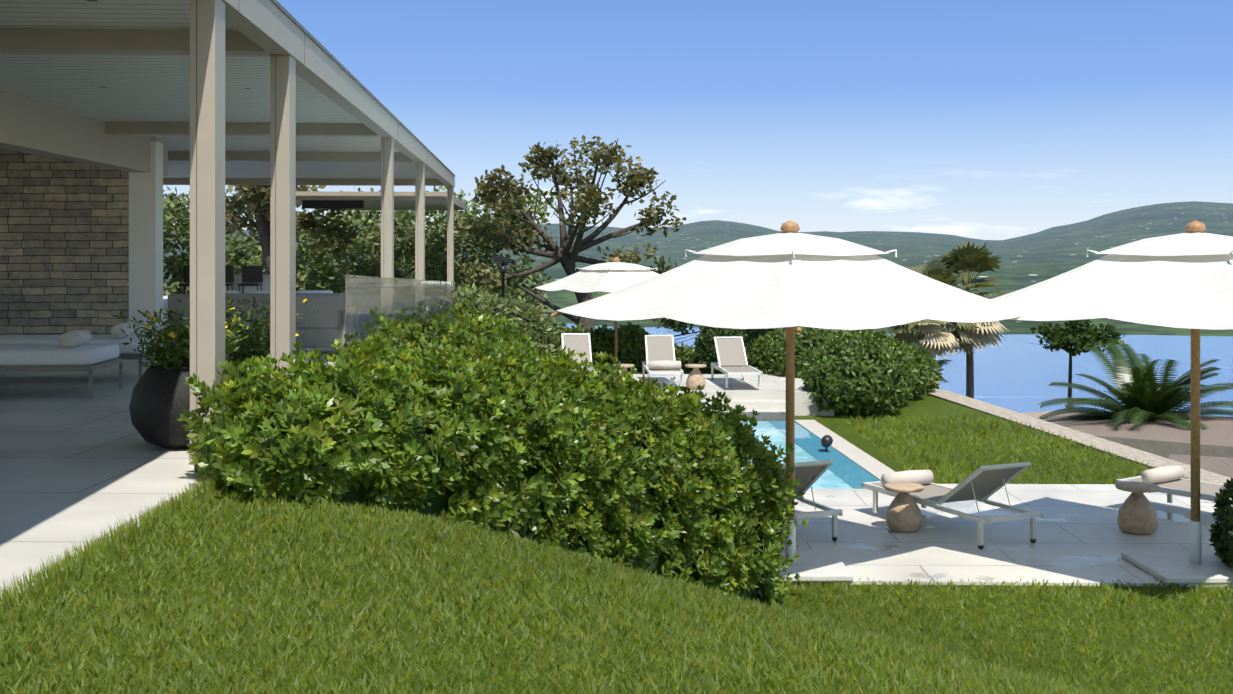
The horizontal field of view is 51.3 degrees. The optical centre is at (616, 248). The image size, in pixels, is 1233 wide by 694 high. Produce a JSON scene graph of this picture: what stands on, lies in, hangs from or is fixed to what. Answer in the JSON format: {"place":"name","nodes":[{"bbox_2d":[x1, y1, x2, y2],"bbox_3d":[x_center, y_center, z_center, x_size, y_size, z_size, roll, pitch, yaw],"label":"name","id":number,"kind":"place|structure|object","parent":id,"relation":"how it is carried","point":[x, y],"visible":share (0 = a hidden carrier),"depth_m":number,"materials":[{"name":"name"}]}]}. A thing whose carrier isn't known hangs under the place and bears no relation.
{"place":"outdoors","nodes":[
{"label":"outdoors","id":0,"kind":"place"},
{"bbox_2d":[0,296,341,602],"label":"terrace paving","id":1,"kind":"structure","parent":0,"point":[77,464],"depth_m":8.15,"materials":[{"name":"white stone"}]},
{"bbox_2d":[0,358,122,397],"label":"daybed frame","id":2,"kind":"object","parent":1,"relation":"on","point":[90,369],"visible":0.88,"depth_m":11.80,"materials":[{"name":"white metal"}]},
{"bbox_2d":[0,343,118,365],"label":"daybed cushion","id":3,"kind":"object","parent":2,"relation":"on","point":[87,354],"visible":1,"depth_m":11.82,"materials":[{"name":"white fabric"}]},
{"bbox_2d":[59,330,91,347],"bbox_3d":[-5.149,0.856,12.233,0.182,0.160,0.518,0,0,1],"label":"pillow","id":4,"kind":"object","parent":3,"relation":"on","point":[76,338],"visible":1,"depth_m":12.07,"materials":[{"name":"white fabric"}]},
{"bbox_2d":[0,148,128,334],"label":"stone wall","id":5,"kind":"structure","parent":1,"relation":"on","point":[64,246],"depth_m":20.52,"materials":[{"name":"grey brick"}]},
{"bbox_2d":[118,352,154,380],"bbox_3d":[-5.875,1.228,13.487,2.069,0.295,1.066,0,0,1],"label":"side table","id":6,"kind":"object","parent":1,"relation":"on","point":[130,357],"visible":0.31,"depth_m":13.10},
{"bbox_2d":[0,334,162,353],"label":"daybed cushion","id":7,"kind":"object","parent":6,"relation":"on","point":[54,339],"visible":0.31,"depth_m":13.13,"materials":[{"name":"white fabric"}]},
{"bbox_2d":[111,322,138,337],"bbox_3d":[-5.176,0.856,13.534,0.182,0.160,0.518,0,0,1],"label":"pillow","id":8,"kind":"object","parent":7,"relation":"on","point":[116,332],"visible":0.77,"depth_m":13.31,"materials":[{"name":"white fabric"}]},
{"bbox_2d":[129,364,230,448],"bbox_3d":[-3.005,1.091,8.985,0.760,0.570,0.760,0,0,1],"label":"planter bowl","id":9,"kind":"object","parent":1,"relation":"on","point":[160,399],"visible":0.42,"depth_m":8.67,"materials":[{"name":"black ceramic"}]},
{"bbox_2d":[112,305,261,369],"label":"big euryops","id":10,"kind":"object","parent":9,"relation":"in","point":[178,357],"depth_m":8.85,"materials":[{"name":"green plant"}]},
{"bbox_2d":[178,266,262,293],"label":"bar stools","id":11,"kind":"object","parent":1,"relation":"on","point":[252,275],"visible":0.46,"depth_m":22.48,"materials":[{"name":"black metal"}]},
{"bbox_2d":[0,0,454,461],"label":"pergola columns beams","id":12,"kind":"structure","parent":1,"relation":"on","point":[271,29],"depth_m":10.75,"materials":[{"name":"beige wood"}]},
{"bbox_2d":[0,0,435,178],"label":"pergola roof","id":13,"kind":"structure","parent":12,"relation":"on","point":[148,88],"depth_m":14.53,"materials":[{"name":"white paint"}]},
{"bbox_2d":[86,0,339,139],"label":"soffit downlights","id":14,"kind":"object","parent":13,"relation":"attached to","point":[107,87],"visible":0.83,"depth_m":14.52,"materials":[{"name":"black metal"}]},
{"bbox_2d":[0,90,465,209],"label":"beam","id":15,"kind":"structure","parent":12,"relation":"attached to","point":[30,126],"depth_m":17.69,"materials":[{"name":"white paint"}]},
{"bbox_2d":[196,0,454,442],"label":"pergola seams","id":16,"kind":"object","parent":12,"relation":"attached to","point":[303,29],"visible":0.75,"depth_m":10.75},
{"bbox_2d":[302,200,363,208],"bbox_3d":[-7.505,-1.174,34.045,1.600,0.220,0.120,0,0,-4],"label":"patio heater","id":17,"kind":"object","parent":12,"relation":"attached to","point":[332,204],"visible":1,"depth_m":33.99,"materials":[{"name":"black metal"}]},
{"bbox_2d":[230,365,269,381],"bbox_3d":[-3.201,1.196,11.382,0.800,0.360,0.800,0,0,1],"label":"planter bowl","id":18,"kind":"object","parent":1,"relation":"on","point":[243,373],"visible":0.02,"depth_m":11.07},
{"bbox_2d":[177,297,314,364],"bbox_3d":[-3.291,0.749,11.379,1.024,0.678,0.963,0,0,31],"label":"potted plant","id":19,"kind":"object","parent":18,"relation":"in","point":[252,341],"depth_m":11.27,"materials":[{"name":"green plant"}]},
{"bbox_2d":[168,293,344,347],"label":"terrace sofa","id":20,"kind":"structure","parent":1,"relation":"on","point":[324,327],"depth_m":16.44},
{"bbox_2d":[225,290,332,292],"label":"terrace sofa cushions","id":21,"kind":"object","parent":20,"relation":"on","point":[298,291],"visible":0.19,"depth_m":16.66,"materials":[{"name":"white fabric"}]},
{"bbox_2d":[455,282,557,358],"bbox_3d":[-2.618,1.766,26.166,3.084,2.234,2.086,0,0,-26],"label":"light shrub","id":22,"kind":"object","parent":1,"relation":"on","point":[505,305],"depth_m":26.00,"materials":[{"name":"green plant"}]},
{"bbox_2d":[129,141,269,334],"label":"white house walls","id":23,"kind":"structure","parent":0,"point":[146,241],"depth_m":20.61,"materials":[{"name":"white paint"}]},
{"bbox_2d":[0,394,1232,693],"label":"lawn","id":24,"kind":"structure","parent":0,"point":[926,406],"depth_m":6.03,"materials":[{"name":"green plant"}]},
{"bbox_2d":[225,185,360,274],"bbox_3d":[-10.474,0.147,40.001,3.333,7.072,6.299,0,0,-43],"label":"oak tree","id":25,"kind":"object","parent":24,"relation":"on","point":[252,196],"depth_m":39.32,"materials":[{"name":"green plant"}]},
{"bbox_2d":[176,332,808,605],"bbox_3d":[-0.718,2.159,9.386,2.097,3.208,5.394,0,0,42],"label":"pittosporum hedge","id":26,"kind":"object","parent":24,"relation":"on","point":[614,409],"depth_m":8.51,"materials":[{"name":"green plant"}]},
{"bbox_2d":[493,256,510,298],"bbox_3d":[-3.027,2.059,34.039,0.478,3.736,0.200,0,0,1],"label":"cctv pole","id":27,"kind":"object","parent":24,"relation":"on","point":[502,269],"visible":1,"depth_m":33.98,"materials":[{"name":"black metal"}]},
{"bbox_2d":[821,435,832,450],"bbox_3d":[2.987,2.763,18.257,0.160,0.246,0.218,0,0,1],"label":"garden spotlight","id":28,"kind":"object","parent":24,"relation":"on","point":[826,441],"visible":0.98,"depth_m":18.18,"materials":[{"name":"black metal"}]},
{"bbox_2d":[795,420,894,480],"bbox_3d":[3.311,3.166,18.411,0.340,0.600,6.216,0,0,-3],"label":"pool coping","id":29,"kind":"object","parent":24,"relation":"on","point":[874,467],"depth_m":18.24,"materials":[{"name":"white stone"}]},
{"bbox_2d":[746,326,944,415],"bbox_3d":[4.723,2.215,24.689,4.133,1.606,6.305,0,0,1],"label":"hedge","id":30,"kind":"object","parent":24,"relation":"on","point":[901,365],"depth_m":22.27,"materials":[{"name":"green plant"}]},
{"bbox_2d":[1208,477,1232,568],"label":"bush","id":31,"kind":"object","parent":24,"relation":"on","point":[1221,536],"depth_m":11.34,"materials":[{"name":"green plant"}]},
{"bbox_3d":[-1.576,2.400,13.349,1.871,2.862,3.232,0,0,1],"label":"hedge mound","id":32,"kind":"object","parent":24,"relation":"on","visible":0},
{"bbox_2d":[345,275,454,355],"bbox_3d":[-2.089,0.965,12.319,1.168,1.421,0.600,0,0,1],"label":"glass screen","id":33,"kind":"object","parent":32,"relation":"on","point":[423,303],"visible":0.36,"depth_m":12.32,"materials":[{"name":"clear glass"}]},
{"bbox_2d":[349,299,552,371],"bbox_3d":[-1.564,1.730,13.290,2.391,2.467,4.006,0,0,16],"label":"hedge mound","id":34,"kind":"object","parent":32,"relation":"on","point":[472,330],"visible":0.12,"depth_m":12.11,"materials":[{"name":"green plant"}]},
{"bbox_2d":[163,201,1232,335],"bbox_3d":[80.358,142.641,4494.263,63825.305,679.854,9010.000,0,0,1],"label":"terrain","id":35,"kind":"structure","parent":0,"point":[1035,258],"depth_m":3513.08,"materials":[{"name":"green plant"}]},
{"bbox_2d":[163,181,560,324],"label":"tree","id":36,"kind":"object","parent":35,"relation":"on","point":[244,252],"depth_m":57.36,"materials":[{"name":"green plant"}]},
{"bbox_2d":[296,210,485,292],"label":"tree","id":37,"kind":"object","parent":35,"relation":"on","point":[435,263],"depth_m":44.03,"materials":[{"name":"green plant"}]},
{"bbox_2d":[188,262,778,343],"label":"tree row","id":38,"kind":"object","parent":35,"relation":"on","point":[676,325],"depth_m":58.01,"materials":[{"name":"green plant"}]},
{"bbox_2d":[457,135,685,329],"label":"cork oak tree","id":39,"kind":"object","parent":35,"relation":"on","point":[636,180],"depth_m":45.96,"materials":[{"name":"green plant"}]},
{"bbox_2d":[548,318,695,373],"bbox_3d":[0.584,2.654,30.939,8.361,1.992,2.203,0,0,1],"label":"hedge","id":40,"kind":"object","parent":35,"relation":"on","point":[631,330],"depth_m":30.33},
{"bbox_2d":[889,328,951,367],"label":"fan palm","id":41,"kind":"object","parent":35,"relation":"on","point":[941,362],"visible":0.06,"depth_m":61.14,"materials":[{"name":"green plant"}]},
{"bbox_2d":[887,257,980,356],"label":"fan palm","id":42,"kind":"object","parent":35,"relation":"on","point":[935,270],"depth_m":55.01,"materials":[{"name":"green plant"}]},
{"bbox_2d":[894,322,978,361],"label":"palm fronds","id":43,"kind":"object","parent":42,"relation":"attached to","point":[938,340],"visible":0.56,"depth_m":54.57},
{"bbox_2d":[918,240,1004,398],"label":"fan palm","id":44,"kind":"object","parent":35,"relation":"on","point":[964,258],"depth_m":56.57,"materials":[{"name":"green plant"}]},
{"bbox_2d":[924,321,1008,354],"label":"palm fronds","id":45,"kind":"object","parent":44,"relation":"attached to","point":[985,334],"visible":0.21,"depth_m":55.69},
{"bbox_2d":[925,388,1230,484],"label":"stone retaining wall","id":46,"kind":"structure","parent":35,"relation":"on","point":[1118,449],"depth_m":19.57,"materials":[{"name":"beige stone"}]},
{"bbox_2d":[1036,344,1232,430],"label":"date palm","id":47,"kind":"object","parent":35,"relation":"on","point":[1141,393],"visible":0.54,"depth_m":37.07,"materials":[{"name":"green plant"}]},
{"bbox_2d":[1093,435,1232,457],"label":"house lower walls","id":48,"kind":"structure","parent":35,"relation":"on","point":[1165,449],"depth_m":32.47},
{"bbox_2d":[1022,411,1232,478],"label":"pathway","id":49,"kind":"structure","parent":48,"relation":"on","point":[1219,432],"depth_m":34.57,"materials":[{"name":"beige stone"}]},
{"bbox_2d":[163,0,1232,239],"label":"sky","id":50,"kind":"structure","parent":0,"point":[975,119],"materials":[{"name":"blue"}]},
{"bbox_2d":[631,374,834,420],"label":"pool deck","id":51,"kind":"structure","parent":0,"point":[767,399],"depth_m":22.25,"materials":[{"name":"white stone"}]},
{"bbox_2d":[532,257,619,363],"bbox_3d":[-0.008,1.406,28.985,2.777,2.430,2.777,0,0,-34],"label":"umbrella pole","id":52,"kind":"object","parent":51,"relation":"on","point":[615,259],"visible":0.5,"depth_m":28.96,"materials":[{"name":"brown wood"}]},
{"bbox_2d":[535,262,658,292],"bbox_3d":[-0.008,0.617,28.985,2.700,0.652,2.700,0,0,-34],"label":"umbrella canopy","id":53,"kind":"object","parent":52,"relation":"on","point":[615,276],"visible":0.79,"depth_m":28.40,"materials":[{"name":"fabric"}]},
{"bbox_2d":[561,333,600,372],"bbox_3d":[-0.693,2.022,23.546,0.620,0.847,2.000,0,0,-6],"label":"lounger frame","id":54,"kind":"object","parent":51,"relation":"on","point":[589,341],"visible":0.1,"depth_m":24.23,"materials":[{"name":"white metal"}]},
{"bbox_2d":[563,335,594,370],"bbox_3d":[-0.682,1.902,23.440,0.550,0.541,1.757,0,0,-6],"label":"lounger sling","id":55,"kind":"object","parent":54,"relation":"attached to","point":[579,344],"visible":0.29,"depth_m":24.11,"materials":[{"name":"beige fabric"}]},
{"bbox_2d":[614,364,633,380],"bbox_3d":[0.129,2.269,22.746,0.380,0.432,0.380,0,0,1],"label":"side table","id":56,"kind":"object","parent":51,"relation":"on","point":[626,366],"visible":0.25,"depth_m":22.65,"materials":[{"name":"beige stone"}]},
{"bbox_2d":[642,335,683,385],"bbox_3d":[0.838,2.043,23.599,0.724,0.806,2.030,0,0,1],"label":"lounger frame","id":57,"kind":"object","parent":51,"relation":"on","point":[680,372],"visible":0.56,"depth_m":23.90,"materials":[{"name":"white metal"}]},
{"bbox_2d":[647,337,679,370],"bbox_3d":[0.857,1.922,23.509,0.612,0.501,1.817,0,0,1],"label":"lounger sling","id":58,"kind":"object","parent":57,"relation":"attached to","point":[659,348],"visible":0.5,"depth_m":24.14,"materials":[{"name":"beige fabric"}]},
{"bbox_2d":[648,360,680,369],"bbox_3d":[0.860,2.081,22.949,0.599,0.170,0.180,0,0,1],"label":"lounger towel","id":59,"kind":"object","parent":58,"relation":"on","point":[664,365],"visible":1,"depth_m":22.89,"materials":[{"name":"white fabric"}]},
{"bbox_2d":[685,364,706,389],"bbox_3d":[1.403,2.269,22.723,0.380,0.432,0.380,0,0,1],"label":"side table","id":60,"kind":"object","parent":51,"relation":"on","point":[695,378],"visible":0.94,"depth_m":22.60,"materials":[{"name":"beige stone"}]},
{"bbox_2d":[711,337,762,387],"bbox_3d":[2.175,2.053,23.444,0.620,0.785,2.000,0,0,-4],"label":"lounger frame","id":61,"kind":"object","parent":51,"relation":"on","point":[726,372],"visible":0.71,"depth_m":23.64,"materials":[{"name":"white metal"}]},
{"bbox_2d":[716,338,758,371],"bbox_3d":[2.202,1.933,23.362,0.679,0.480,1.850,0,0,1],"label":"lounger sling","id":62,"kind":"object","parent":61,"relation":"attached to","point":[731,354],"visible":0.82,"depth_m":23.89,"materials":[{"name":"beige fabric"}]},
{"bbox_2d":[690,325,776,373],"bbox_3d":[2.706,2.330,28.365,2.174,1.920,2.030,0,0,1],"label":"hedge","id":63,"kind":"object","parent":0,"point":[702,338],"depth_m":27.88,"materials":[{"name":"green plant"}]},
{"bbox_2d":[556,232,1021,329],"bbox_3d":[1.556,0.232,11.514,3.000,0.772,3.000,0,0,-39],"label":"umbrella canopy","id":64,"kind":"object","parent":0,"point":[769,281],"visible":1,"depth_m":10.84,"materials":[{"name":"white fabric"}]},
{"bbox_2d":[739,421,879,488],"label":"pool water","id":65,"kind":"structure","parent":0,"point":[842,472],"depth_m":17.84,"materials":[{"name":"blue liquid"}]},
{"bbox_2d":[554,323,1232,416],"bbox_3d":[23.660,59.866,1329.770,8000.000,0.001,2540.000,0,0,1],"label":"sea water","id":66,"kind":"structure","parent":0,"point":[1019,373],"depth_m":647.47,"materials":[{"name":"blue liquid"}]},
{"bbox_2d":[881,469,933,485],"bbox_3d":[3.117,2.461,13.760,0.600,0.170,0.170,0,0,-27],"label":"lounger towel","id":67,"kind":"object","parent":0,"point":[920,476],"visible":0.81,"depth_m":13.70,"materials":[{"name":"white fabric"}]},
{"bbox_2d":[759,484,1232,586],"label":"deck paving","id":68,"kind":"structure","parent":0,"point":[1082,537],"depth_m":12.70,"materials":[{"name":"grey stone"}]},
{"bbox_2d":[560,249,924,562],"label":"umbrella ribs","id":69,"kind":"object","parent":68,"relation":"on","point":[791,550],"visible":0.21,"depth_m":11.47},
{"bbox_2d":[551,221,801,519],"bbox_3d":[1.556,1.096,11.514,3.083,2.700,3.083,0,0,-39],"label":"umbrella pole","id":70,"kind":"object","parent":69,"relation":"attached to","point":[789,227],"visible":0.48,"depth_m":11.48,"materials":[{"name":"brown wood"}]},
{"bbox_2d":[759,460,842,536],"bbox_3d":[1.523,2.450,13.305,0.680,0.752,2.000,0,0,-21],"label":"lounger frame","id":71,"kind":"object","parent":68,"relation":"on","point":[829,511],"visible":0.35,"depth_m":12.57,"materials":[{"name":"white metal"}]},
{"bbox_2d":[751,465,825,498],"bbox_3d":[1.499,2.329,13.368,0.610,0.448,1.833,0,0,-21],"label":"lounger sling","id":72,"kind":"object","parent":71,"relation":"attached to","point":[803,474],"visible":0.11,"depth_m":12.72,"materials":[{"name":"grey fabric"}]},
{"bbox_2d":[764,550,852,581],"bbox_3d":[1.556,2.836,11.514,0.977,0.055,0.977,0,0,1],"label":"umbrella base","id":73,"kind":"object","parent":68,"relation":"on","point":[818,565],"visible":0.54,"depth_m":11.28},
{"bbox_2d":[884,482,923,532],"bbox_3d":[2.930,2.638,13.089,0.400,0.455,0.400,0,0,1],"label":"side table","id":74,"kind":"object","parent":68,"relation":"on","point":[903,514],"visible":1,"depth_m":12.97,"materials":[{"name":"beige stone"}]},
{"bbox_2d":[862,462,1042,545],"bbox_3d":[3.391,2.450,13.171,0.680,0.752,2.000,0,0,-25],"label":"lounge chair","id":75,"kind":"object","parent":68,"relation":"on","point":[1021,514],"visible":0.85,"depth_m":12.53,"materials":[{"name":"white metal"}]},
{"bbox_2d":[869,467,1022,503],"bbox_3d":[3.362,2.329,13.233,0.610,0.448,1.833,0,0,-25],"label":"lounger sling","id":76,"kind":"object","parent":75,"relation":"attached to","point":[985,483],"visible":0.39,"depth_m":12.80,"materials":[{"name":"grey fabric"}]},
{"bbox_2d":[978,539,1035,549],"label":"lounge chair wheels","id":77,"kind":"object","parent":75,"relation":"attached to","point":[1031,541],"visible":0.81,"depth_m":12.37,"materials":[{"name":"black rubber"}]},
{"bbox_2d":[1115,481,1159,534],"bbox_3d":[5.268,2.627,12.987,0.420,0.478,0.420,0,0,1],"label":"side table","id":78,"kind":"object","parent":68,"relation":"on","point":[1137,513],"visible":1,"depth_m":12.87,"materials":[{"name":"beige stone"}]},
{"bbox_2d":[1116,476,1223,502],"bbox_3d":[6.327,2.509,13.469,0.680,0.633,2.000,0,0,-34],"label":"frame","id":79,"kind":"object","parent":68,"relation":"on","point":[1170,492],"visible":0.31,"depth_m":13.58,"materials":[{"name":"white metal"}]},
{"bbox_2d":[1141,465,1184,482],"bbox_3d":[5.964,2.461,14.008,0.600,0.170,0.170,0,0,-32],"label":"bolster cushion","id":80,"kind":"object","parent":79,"relation":"on","point":[1163,474],"visible":1,"depth_m":13.91,"materials":[{"name":"white fabric"}]},
{"bbox_2d":[1125,477,1224,495],"bbox_3d":[6.308,2.386,13.498,0.610,0.333,1.900,0,0,-34],"label":"lounger sling","id":81,"kind":"object","parent":79,"relation":"on","point":[1208,489],"visible":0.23,"depth_m":13.82,"materials":[{"name":"grey fabric"}]},
{"bbox_2d":[1121,551,1232,583],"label":"umbrella base","id":82,"kind":"object","parent":68,"relation":"on","point":[1172,567],"visible":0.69,"depth_m":11.32,"materials":[{"name":"white concrete"}]},
{"bbox_2d":[1086,249,1232,564],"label":"umbrella hardware","id":83,"kind":"object","parent":82,"relation":"on","point":[1195,543],"visible":0.19,"depth_m":11.41,"materials":[{"name":"white"}]},
{"bbox_2d":[1185,220,1205,521],"bbox_3d":[5.161,1.096,11.449,3.083,2.700,3.083,0,0,-39],"label":"umbrella pole","id":84,"kind":"object","parent":83,"relation":"on","point":[1195,226],"visible":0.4,"depth_m":11.42,"materials":[{"name":"brown wood"}]},
{"bbox_2d":[991,232,1232,329],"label":"patio umbrella","id":85,"kind":"object","parent":84,"relation":"attached to","point":[1183,280],"visible":1,"depth_m":10.88,"materials":[{"name":"fabric"}]},
{"bbox_2d":[1028,319,1125,406],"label":"tree","id":86,"kind":"object","parent":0,"point":[1064,338],"depth_m":45.25,"materials":[{"name":"green plant"}]}
]}

